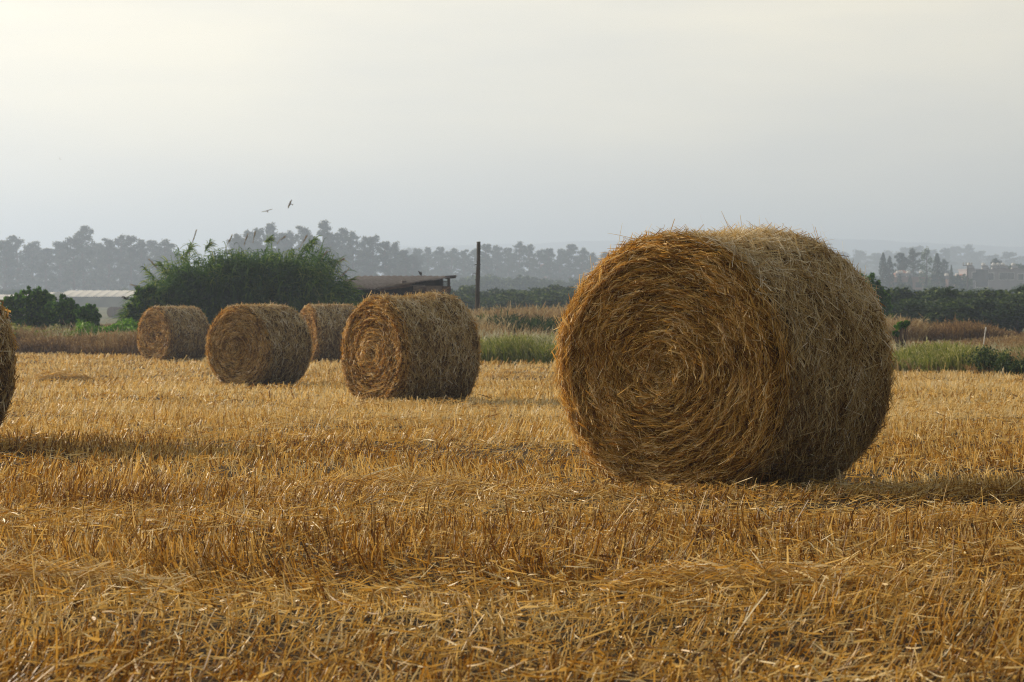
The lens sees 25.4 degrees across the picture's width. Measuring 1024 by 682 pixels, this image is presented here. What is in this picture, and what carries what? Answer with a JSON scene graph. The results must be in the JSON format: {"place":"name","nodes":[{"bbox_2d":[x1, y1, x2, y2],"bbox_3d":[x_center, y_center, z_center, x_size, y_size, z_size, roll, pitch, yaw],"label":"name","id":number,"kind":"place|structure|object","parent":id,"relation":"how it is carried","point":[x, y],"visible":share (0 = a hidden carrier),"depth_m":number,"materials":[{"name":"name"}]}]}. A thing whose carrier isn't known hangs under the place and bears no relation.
{"place":"outdoors","nodes":[
{"label":"outdoors","id":0,"kind":"place"},
{"bbox_2d":[472,312,511,337],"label":"buff grass","id":1,"kind":"structure","parent":0,"point":[485,319],"depth_m":72.95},
{"bbox_2d":[0,308,1023,681],"bbox_3d":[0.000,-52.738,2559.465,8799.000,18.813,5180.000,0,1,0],"label":"ground","id":2,"kind":"structure","parent":0,"point":[104,318],"depth_m":7.23,"materials":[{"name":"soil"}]},
{"bbox_2d":[0,300,19,425],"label":"straw bale","id":3,"kind":"object","parent":2,"relation":"on","point":[8,357],"visible":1,"depth_m":18.95},
{"bbox_2d":[0,240,26,294],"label":"pine tree","id":4,"kind":"object","parent":2,"relation":"on","point":[6,262],"visible":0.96,"depth_m":699.43,"materials":[{"name":"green plant"}]},
{"bbox_2d":[0,235,45,291],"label":"pine tree","id":5,"kind":"object","parent":2,"relation":"on","point":[17,244],"visible":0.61,"depth_m":727.20,"materials":[{"name":"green plant"}]},
{"bbox_2d":[0,285,55,329],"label":"leafy shrub","id":6,"kind":"object","parent":2,"relation":"on","point":[31,306],"visible":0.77,"depth_m":77.77,"materials":[{"name":"green plant"}]},
{"bbox_2d":[14,241,52,289],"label":"pine tree","id":7,"kind":"object","parent":2,"relation":"on","point":[30,246],"visible":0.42,"depth_m":755.03,"materials":[{"name":"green plant"}]},
{"bbox_2d":[28,248,61,291],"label":"pine tree","id":8,"kind":"object","parent":2,"relation":"on","point":[46,259],"visible":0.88,"depth_m":712.76,"materials":[{"name":"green plant"}]},
{"bbox_2d":[11,322,82,339],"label":"dry creeper","id":9,"kind":"object","parent":2,"relation":"on","point":[71,333],"visible":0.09,"depth_m":73.58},
{"bbox_2d":[28,368,94,381],"bbox_3d":[-9.237,0.737,46.502,1.492,0.349,1.462,0,1,0],"label":"straw heap","id":10,"kind":"object","parent":2,"relation":"on","point":[47,375],"visible":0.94,"depth_m":46.23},
{"bbox_2d":[42,240,81,291],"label":"pine tree","id":11,"kind":"object","parent":2,"relation":"on","point":[60,245],"visible":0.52,"depth_m":741.09,"materials":[{"name":"green plant"}]},
{"bbox_2d":[45,293,79,329],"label":"leafy shrub","id":12,"kind":"object","parent":2,"relation":"on","point":[61,310],"visible":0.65,"depth_m":76.75,"materials":[{"name":"green plant"}]},
{"bbox_2d":[49,237,97,291],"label":"pine tree","id":13,"kind":"object","parent":2,"relation":"on","point":[73,276],"visible":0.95,"depth_m":698.99,"materials":[{"name":"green plant"}]},
{"bbox_2d":[12,322,137,343],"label":"dry weeds","id":14,"kind":"object","parent":2,"relation":"on","point":[103,335],"visible":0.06,"depth_m":70.88,"materials":[{"name":"plant"}]},
{"bbox_2d":[14,334,139,355],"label":"dry weeds","id":15,"kind":"object","parent":2,"relation":"on","point":[127,345],"visible":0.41,"depth_m":69.01,"materials":[{"name":"plant"}]},
{"bbox_2d":[64,225,107,289],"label":"pine tree","id":16,"kind":"object","parent":2,"relation":"on","point":[82,235],"visible":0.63,"depth_m":726.39,"materials":[{"name":"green plant"}]},
{"bbox_2d":[73,303,102,325],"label":"leafy shrub","id":17,"kind":"object","parent":2,"relation":"on","point":[87,312],"visible":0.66,"depth_m":75.86,"materials":[{"name":"green plant"}]},
{"bbox_2d":[80,243,107,289],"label":"pine tree","id":18,"kind":"object","parent":2,"relation":"on","point":[97,247],"visible":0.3,"depth_m":754.60,"materials":[{"name":"green plant"}]},
{"bbox_2d":[57,290,135,307],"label":"polytunnel","id":19,"kind":"structure","parent":2,"relation":"on","point":[105,298],"depth_m":470.00,"materials":[{"name":"white paint"}]},
{"bbox_2d":[75,317,137,335],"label":"vine","id":20,"kind":"object","parent":2,"relation":"on","point":[130,324],"visible":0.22,"depth_m":72.30,"materials":[{"name":"green plant"}]},
{"bbox_2d":[0,538,215,604],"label":"straw heap","id":21,"kind":"object","parent":2,"relation":"on","point":[94,571],"visible":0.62,"depth_m":7.87,"materials":[{"name":"plant"}]},
{"bbox_2d":[93,238,123,289],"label":"pine tree","id":22,"kind":"object","parent":2,"relation":"on","point":[108,258],"visible":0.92,"depth_m":713.20,"materials":[{"name":"green plant"}]},
{"bbox_2d":[15,342,206,357],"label":"rusty weeds","id":23,"kind":"object","parent":2,"relation":"on","point":[44,349],"visible":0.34,"depth_m":69.44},
{"bbox_2d":[106,233,134,288],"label":"pine tree","id":24,"kind":"object","parent":2,"relation":"on","point":[119,239],"visible":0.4,"depth_m":740.59,"materials":[{"name":"green plant"}]},
{"bbox_2d":[111,235,144,289],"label":"pine tree","id":25,"kind":"object","parent":2,"relation":"on","point":[131,249],"visible":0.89,"depth_m":698.99,"materials":[{"name":"green plant"}]},
{"bbox_2d":[121,238,154,286],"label":"pine tree","id":26,"kind":"object","parent":2,"relation":"on","point":[141,249],"visible":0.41,"depth_m":726.77,"materials":[{"name":"green plant"}]},
{"bbox_2d":[122,282,169,324],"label":"willow shrub","id":27,"kind":"object","parent":2,"relation":"on","point":[145,297],"visible":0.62,"depth_m":79.71,"materials":[{"name":"green plant"}]},
{"bbox_2d":[138,240,162,279],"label":"pine tree","id":28,"kind":"object","parent":2,"relation":"on","point":[151,244],"visible":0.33,"depth_m":755.57,"materials":[{"name":"green plant"}]},
{"bbox_2d":[142,239,178,282],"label":"pine tree","id":29,"kind":"object","parent":2,"relation":"on","point":[167,247],"visible":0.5,"depth_m":713.68,"materials":[{"name":"green plant"}]},
{"bbox_2d":[136,305,209,361],"bbox_3d":[-9.187,-0.211,61.944,1.762,1.607,1.623,1,1,44],"label":"straw bale","id":30,"kind":"object","parent":2,"relation":"on","point":[171,331],"visible":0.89,"depth_m":61.48},
{"bbox_2d":[108,230,367,324],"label":"reed thicket","id":31,"kind":"object","parent":2,"relation":"on","point":[215,286],"visible":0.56,"depth_m":80.37,"materials":[{"name":"green plant"}]},
{"bbox_2d":[204,302,312,385],"bbox_3d":[-4.828,0.036,43.519,1.808,1.650,1.589,1,1,34],"label":"straw bale","id":32,"kind":"object","parent":2,"relation":"on","point":[265,344],"visible":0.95,"depth_m":43.02},
{"bbox_2d":[252,227,267,259],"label":"pine tree","id":33,"kind":"object","parent":2,"relation":"on","point":[258,235],"visible":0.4,"depth_m":700.53,"materials":[{"name":"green plant"}]},
{"bbox_2d":[256,222,284,255],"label":"pine tree","id":34,"kind":"object","parent":2,"relation":"on","point":[270,227],"visible":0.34,"depth_m":748.23,"materials":[{"name":"green plant"}]},
{"bbox_2d":[276,232,295,259],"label":"pine tree","id":35,"kind":"object","parent":2,"relation":"on","point":[286,243],"visible":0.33,"depth_m":713.51,"materials":[{"name":"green plant"}]},
{"bbox_2d":[292,225,315,259],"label":"pine tree","id":36,"kind":"object","parent":2,"relation":"on","point":[304,231],"visible":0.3,"depth_m":725.06,"materials":[{"name":"green plant"}]},
{"bbox_2d":[314,219,341,272],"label":"pine tree","id":37,"kind":"object","parent":2,"relation":"on","point":[324,226],"visible":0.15,"depth_m":736.76,"materials":[{"name":"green plant"}]},
{"bbox_2d":[300,302,355,362],"bbox_3d":[-4.799,-0.245,60.301,1.614,1.652,1.801,-1,1,-29],"label":"straw bale","id":38,"kind":"object","parent":2,"relation":"on","point":[326,323],"visible":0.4,"depth_m":59.61},
{"bbox_2d":[315,231,346,280],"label":"pine tree","id":39,"kind":"object","parent":2,"relation":"on","point":[330,239],"visible":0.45,"depth_m":700.79,"materials":[{"name":"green plant"}]},
{"bbox_2d":[332,227,359,280],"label":"pine tree","id":40,"kind":"object","parent":2,"relation":"on","point":[342,233],"visible":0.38,"depth_m":748.07,"materials":[{"name":"green plant"}]},
{"bbox_2d":[341,231,368,289],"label":"pine tree","id":41,"kind":"object","parent":2,"relation":"on","point":[351,243],"visible":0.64,"depth_m":712.68,"materials":[{"name":"green plant"}]},
{"bbox_2d":[356,235,381,275],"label":"pine tree","id":42,"kind":"object","parent":2,"relation":"on","point":[372,242],"visible":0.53,"depth_m":724.36,"materials":[{"name":"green plant"}]},
{"bbox_2d":[373,241,397,275],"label":"pine tree","id":43,"kind":"object","parent":2,"relation":"on","point":[383,256],"visible":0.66,"depth_m":689.13,"materials":[{"name":"green plant"}]},
{"bbox_2d":[384,241,404,275],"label":"pine tree","id":44,"kind":"object","parent":2,"relation":"on","point":[395,248],"visible":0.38,"depth_m":736.73,"materials":[{"name":"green plant"}]},
{"bbox_2d":[296,462,499,495],"bbox_3d":[-0.655,0.851,13.096,1.253,0.330,0.860,0,1,0],"label":"straw heap","id":45,"kind":"object","parent":2,"relation":"on","point":[411,478],"visible":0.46,"depth_m":13.08,"materials":[{"name":"plant"}]},
{"bbox_2d":[345,275,456,299],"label":"shed","id":46,"kind":"structure","parent":2,"relation":"on","point":[396,285],"depth_m":86.61,"materials":[{"name":"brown metal"}]},
{"bbox_2d":[393,250,412,275],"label":"pine tree","id":47,"kind":"object","parent":2,"relation":"on","point":[405,258],"visible":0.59,"depth_m":701.55,"materials":[{"name":"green plant"}]},
{"bbox_2d":[340,289,482,404],"bbox_3d":[-1.424,0.074,31.609,1.573,1.639,1.797,-1,1,-39],"label":"straw bale","id":48,"kind":"object","parent":2,"relation":"on","point":[425,345],"visible":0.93,"depth_m":31.11},
{"bbox_2d":[428,246,449,275],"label":"pine tree","id":49,"kind":"object","parent":2,"relation":"on","point":[439,251],"visible":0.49,"depth_m":876.62,"materials":[{"name":"green plant"}]},
{"bbox_2d":[437,248,462,281],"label":"pine tree","id":50,"kind":"object","parent":2,"relation":"on","point":[453,253],"visible":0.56,"depth_m":865.32,"materials":[{"name":"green plant"}]},
{"bbox_2d":[450,249,473,279],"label":"pine tree","id":51,"kind":"object","parent":2,"relation":"on","point":[464,257],"visible":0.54,"depth_m":852.61,"materials":[{"name":"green plant"}]},
{"bbox_2d":[463,248,482,277],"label":"pine tree","id":52,"kind":"object","parent":2,"relation":"on","point":[472,263],"visible":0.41,"depth_m":840.39,"materials":[{"name":"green plant"}]},
{"bbox_2d":[472,242,480,312],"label":"wooden pole","id":53,"kind":"object","parent":2,"relation":"on","point":[477,291],"visible":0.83,"depth_m":94.89,"materials":[{"name":"brown wood"}]},
{"bbox_2d":[465,275,504,291],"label":"broadleaf tree","id":54,"kind":"object","parent":2,"relation":"on","point":[488,285],"visible":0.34,"depth_m":559.01,"materials":[{"name":"green plant"}]},
{"bbox_2d":[474,243,502,277],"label":"pine tree","id":55,"kind":"object","parent":2,"relation":"on","point":[485,260],"visible":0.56,"depth_m":829.00,"materials":[{"name":"green plant"}]},
{"bbox_2d":[488,245,507,279],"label":"pine tree","id":56,"kind":"object","parent":2,"relation":"on","point":[497,250],"visible":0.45,"depth_m":888.57,"materials":[{"name":"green plant"}]},
{"bbox_2d":[480,291,531,310],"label":"olive tree","id":57,"kind":"object","parent":2,"relation":"on","point":[503,298],"visible":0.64,"depth_m":161.69,"materials":[{"name":"green plant"}]},
{"bbox_2d":[496,247,516,278],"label":"pine tree","id":58,"kind":"object","parent":2,"relation":"on","point":[507,252],"visible":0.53,"depth_m":876.86,"materials":[{"name":"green plant"}]},
{"bbox_2d":[0,349,1023,681],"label":"stubble","id":59,"kind":"object","parent":2,"relation":"on","point":[654,533],"visible":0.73,"depth_m":9.54,"materials":[{"name":"plant"}]},
{"bbox_2d":[0,401,1023,681],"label":"long straw","id":60,"kind":"object","parent":2,"relation":"on","point":[528,547],"visible":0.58,"depth_m":11.30,"materials":[{"name":"plant"}]},
{"bbox_2d":[503,241,527,279],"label":"pine tree","id":61,"kind":"object","parent":2,"relation":"on","point":[520,254],"visible":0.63,"depth_m":865.42,"materials":[{"name":"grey plant"}]},
{"bbox_2d":[478,325,557,345],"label":"seed heads","id":62,"kind":"object","parent":2,"relation":"on","point":[496,335],"visible":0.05,"depth_m":63.83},
{"bbox_2d":[475,317,561,337],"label":"dry weeds","id":63,"kind":"object","parent":2,"relation":"on","point":[518,330],"visible":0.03,"depth_m":70.96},
{"bbox_2d":[476,306,565,335],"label":"dark weeds","id":64,"kind":"object","parent":2,"relation":"on","point":[534,322],"visible":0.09,"depth_m":74.51,"materials":[{"name":"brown plant"}]},
{"bbox_2d":[507,275,543,290],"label":"broadleaf tree","id":65,"kind":"object","parent":2,"relation":"on","point":[517,284],"visible":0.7,"depth_m":539.96,"materials":[{"name":"green plant"}]},
{"bbox_2d":[516,244,538,277],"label":"pine tree","id":66,"kind":"object","parent":2,"relation":"on","point":[529,252],"visible":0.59,"depth_m":852.82,"materials":[{"name":"grey plant"}]},
{"bbox_2d":[529,249,546,278],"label":"pine tree","id":67,"kind":"object","parent":2,"relation":"on","point":[538,255],"visible":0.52,"depth_m":840.50,"materials":[{"name":"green plant"}]},
{"bbox_2d":[524,290,569,311],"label":"olive tree","id":68,"kind":"object","parent":2,"relation":"on","point":[550,298],"visible":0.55,"depth_m":162.15,"materials":[{"name":"green plant"}]},
{"bbox_2d":[538,248,561,283],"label":"pine tree","id":69,"kind":"object","parent":2,"relation":"on","point":[547,262],"visible":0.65,"depth_m":829.00,"materials":[{"name":"grey plant"}]},
{"bbox_2d":[556,244,581,282],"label":"pine tree","id":70,"kind":"object","parent":2,"relation":"on","point":[568,255],"visible":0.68,"depth_m":876.49,"materials":[{"name":"grey plant"}]},
{"bbox_2d":[568,247,590,282],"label":"pine tree","id":71,"kind":"object","parent":2,"relation":"on","point":[582,254],"visible":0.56,"depth_m":865.60,"materials":[{"name":"grey plant"}]},
{"bbox_2d":[546,211,899,492],"bbox_3d":[1.266,0.063,13.938,1.935,1.697,1.682,1,1,37],"label":"straw bale","id":72,"kind":"object","parent":2,"relation":"on","point":[732,355],"visible":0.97,"depth_m":13.38},
{"bbox_2d":[559,542,964,600],"bbox_3d":[0.890,0.848,8.009,1.446,0.293,0.752,0,1,0],"label":"straw heap","id":73,"kind":"object","parent":2,"relation":"on","point":[773,573],"visible":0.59,"depth_m":7.96,"materials":[{"name":"plant"}]},
{"bbox_2d":[846,249,872,275],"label":"pine tree","id":74,"kind":"object","parent":2,"relation":"on","point":[858,256],"visible":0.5,"depth_m":1557.01,"materials":[{"name":"green plant"}]},
{"bbox_2d":[861,253,887,278],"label":"pine tree","id":75,"kind":"object","parent":2,"relation":"on","point":[876,257],"visible":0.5,"depth_m":1497.11,"materials":[{"name":"grey plant"}]},
{"bbox_2d":[860,272,895,318],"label":"fig tree","id":76,"kind":"object","parent":2,"relation":"on","point":[884,299],"visible":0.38,"depth_m":95.72,"materials":[{"name":"green plant"}]},
{"bbox_2d":[878,253,888,288],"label":"cypress tree","id":77,"kind":"object","parent":2,"relation":"on","point":[882,277],"visible":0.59,"depth_m":599.36,"materials":[{"name":"grey plant"}]},
{"bbox_2d":[892,320,910,347],"bbox_3d":[10.261,0.021,60.015,0.512,1.164,0.277,0,1,0],"label":"fig sapling","id":78,"kind":"object","parent":2,"relation":"on","point":[900,325],"visible":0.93,"depth_m":59.97,"materials":[{"name":"green plant"}]},
{"bbox_2d":[893,252,910,271],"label":"pine tree","id":79,"kind":"object","parent":2,"relation":"on","point":[902,263],"visible":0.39,"depth_m":639.61,"materials":[{"name":"grey plant"}]},
{"bbox_2d":[890,298,926,323],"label":"olive tree","id":80,"kind":"object","parent":2,"relation":"on","point":[910,308],"visible":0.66,"depth_m":113.67,"materials":[{"name":"green plant"}]},
{"bbox_2d":[900,248,923,276],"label":"pine tree","id":81,"kind":"object","parent":2,"relation":"on","point":[912,259],"visible":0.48,"depth_m":649.58,"materials":[{"name":"grey plant"}]},
{"bbox_2d":[891,271,939,290],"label":"building","id":82,"kind":"structure","parent":2,"relation":"on","point":[916,284],"depth_m":609.81,"materials":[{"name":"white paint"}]},
{"bbox_2d":[884,313,946,341],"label":"dry weeds","id":83,"kind":"object","parent":2,"relation":"on","point":[915,330],"visible":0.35,"depth_m":80.35,"materials":[{"name":"plant"}]},
{"bbox_2d":[918,246,933,287],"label":"tree","id":84,"kind":"object","parent":2,"relation":"on","point":[928,261],"visible":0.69,"depth_m":599.57,"materials":[{"name":"grey plant"}]},
{"bbox_2d":[930,253,942,287],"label":"cypress tree","id":85,"kind":"object","parent":2,"relation":"on","point":[937,270],"visible":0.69,"depth_m":589.50,"materials":[{"name":"grey plant"}]},
{"bbox_2d":[919,286,967,302],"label":"olive tree","id":86,"kind":"object","parent":2,"relation":"on","point":[935,290],"visible":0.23,"depth_m":127.59,"materials":[{"name":"green plant"}]},
{"bbox_2d":[928,247,964,276],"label":"pine tree","id":87,"kind":"object","parent":2,"relation":"on","point":[945,255],"visible":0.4,"depth_m":1498.66,"materials":[{"name":"grey plant"}]},
{"bbox_2d":[922,301,984,325],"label":"olive tree","id":88,"kind":"object","parent":2,"relation":"on","point":[941,311],"visible":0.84,"depth_m":112.95,"materials":[{"name":"green plant"}]},
{"bbox_2d":[888,333,1023,351],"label":"dry weeds","id":89,"kind":"object","parent":2,"relation":"on","point":[1016,339],"visible":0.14,"depth_m":74.05,"materials":[{"name":"plant"}]},
{"bbox_2d":[890,343,1023,372],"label":"dry weeds","id":90,"kind":"object","parent":2,"relation":"on","point":[1014,353],"visible":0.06,"depth_m":51.47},
{"bbox_2d":[890,337,1023,356],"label":"seed heads","id":91,"kind":"object","parent":2,"relation":"on","point":[992,346],"visible":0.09,"depth_m":55.56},
{"bbox_2d":[948,274,973,289],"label":"broadleaf tree","id":92,"kind":"object","parent":2,"relation":"on","point":[959,282],"visible":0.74,"depth_m":585.96,"materials":[{"name":"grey plant"}]},
{"bbox_2d":[953,244,975,274],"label":"pine tree","id":93,"kind":"object","parent":2,"relation":"on","point":[968,248],"visible":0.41,"depth_m":1675.38,"materials":[{"name":"grey plant"}]},
{"bbox_2d":[919,314,1023,341],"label":"rusty weeds","id":94,"kind":"object","parent":2,"relation":"on","point":[957,330],"visible":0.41,"depth_m":81.21,"materials":[{"name":"plant"}]},
{"bbox_2d":[958,251,990,272],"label":"pine tree","id":95,"kind":"object","parent":2,"relation":"on","point":[976,261],"visible":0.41,"depth_m":1617.55,"materials":[{"name":"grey plant"}]},
{"bbox_2d":[959,345,1007,372],"bbox_3d":[10.361,0.418,50.045,1.028,0.712,1.060,0,1,0],"label":"weed shrub","id":96,"kind":"object","parent":2,"relation":"on","point":[978,361],"visible":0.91,"depth_m":50.03,"materials":[{"name":"green plant"}]},
{"bbox_2d":[958,297,1018,327],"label":"olive tree","id":97,"kind":"object","parent":2,"relation":"on","point":[996,315],"visible":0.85,"depth_m":113.02,"materials":[{"name":"green plant"}]},
{"bbox_2d":[958,263,1023,290],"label":"house","id":98,"kind":"structure","parent":2,"relation":"on","point":[998,276],"depth_m":599.78,"materials":[{"name":"white paint"}]},
{"bbox_2d":[975,270,988,286],"bbox_3d":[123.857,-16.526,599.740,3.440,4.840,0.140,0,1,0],"label":"building","id":99,"kind":"structure","parent":98,"relation":"in","point":[982,275],"depth_m":599.71,"materials":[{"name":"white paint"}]},
{"bbox_2d":[976,289,1023,303],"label":"olive tree","id":100,"kind":"object","parent":2,"relation":"on","point":[997,297],"visible":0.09,"depth_m":126.35,"materials":[{"name":"green plant"}]},
{"bbox_2d":[979,348,1023,374],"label":"weed shrub","id":101,"kind":"object","parent":2,"relation":"on","point":[1000,362],"visible":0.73,"depth_m":49.39,"materials":[{"name":"green plant"}]},
{"bbox_2d":[1004,301,1023,330],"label":"olive tree","id":102,"kind":"object","parent":2,"relation":"on","point":[1017,309],"visible":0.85,"depth_m":113.51,"materials":[{"name":"green plant"}]},
{"bbox_2d":[1004,357,1023,376],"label":"weed shrub","id":103,"kind":"object","parent":2,"relation":"on","point":[1016,369],"visible":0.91,"depth_m":48.87,"materials":[{"name":"green plant"}]},
{"bbox_2d":[0,0,1023,249],"label":"sky","id":104,"kind":"structure","parent":0,"point":[422,123],"materials":[{"name":"grey"}]},
{"bbox_2d":[1,238,1023,276],"bbox_3d":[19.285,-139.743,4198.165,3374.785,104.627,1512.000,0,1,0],"label":"hill","id":105,"kind":"structure","parent":0,"point":[848,246],"depth_m":3950.74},
{"bbox_2d":[467,301,566,324],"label":"buff grass","id":106,"kind":"structure","parent":0,"point":[522,312],"depth_m":89.84,"materials":[{"name":"plant"}]},
{"bbox_2d":[480,331,558,364],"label":"green grass","id":107,"kind":"structure","parent":0,"point":[513,348],"depth_m":58.61,"materials":[{"name":"plant"}]},
{"bbox_2d":[890,338,1023,372],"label":"green grass","id":108,"kind":"structure","parent":0,"point":[943,355],"depth_m":51.55,"materials":[{"name":"plant"}]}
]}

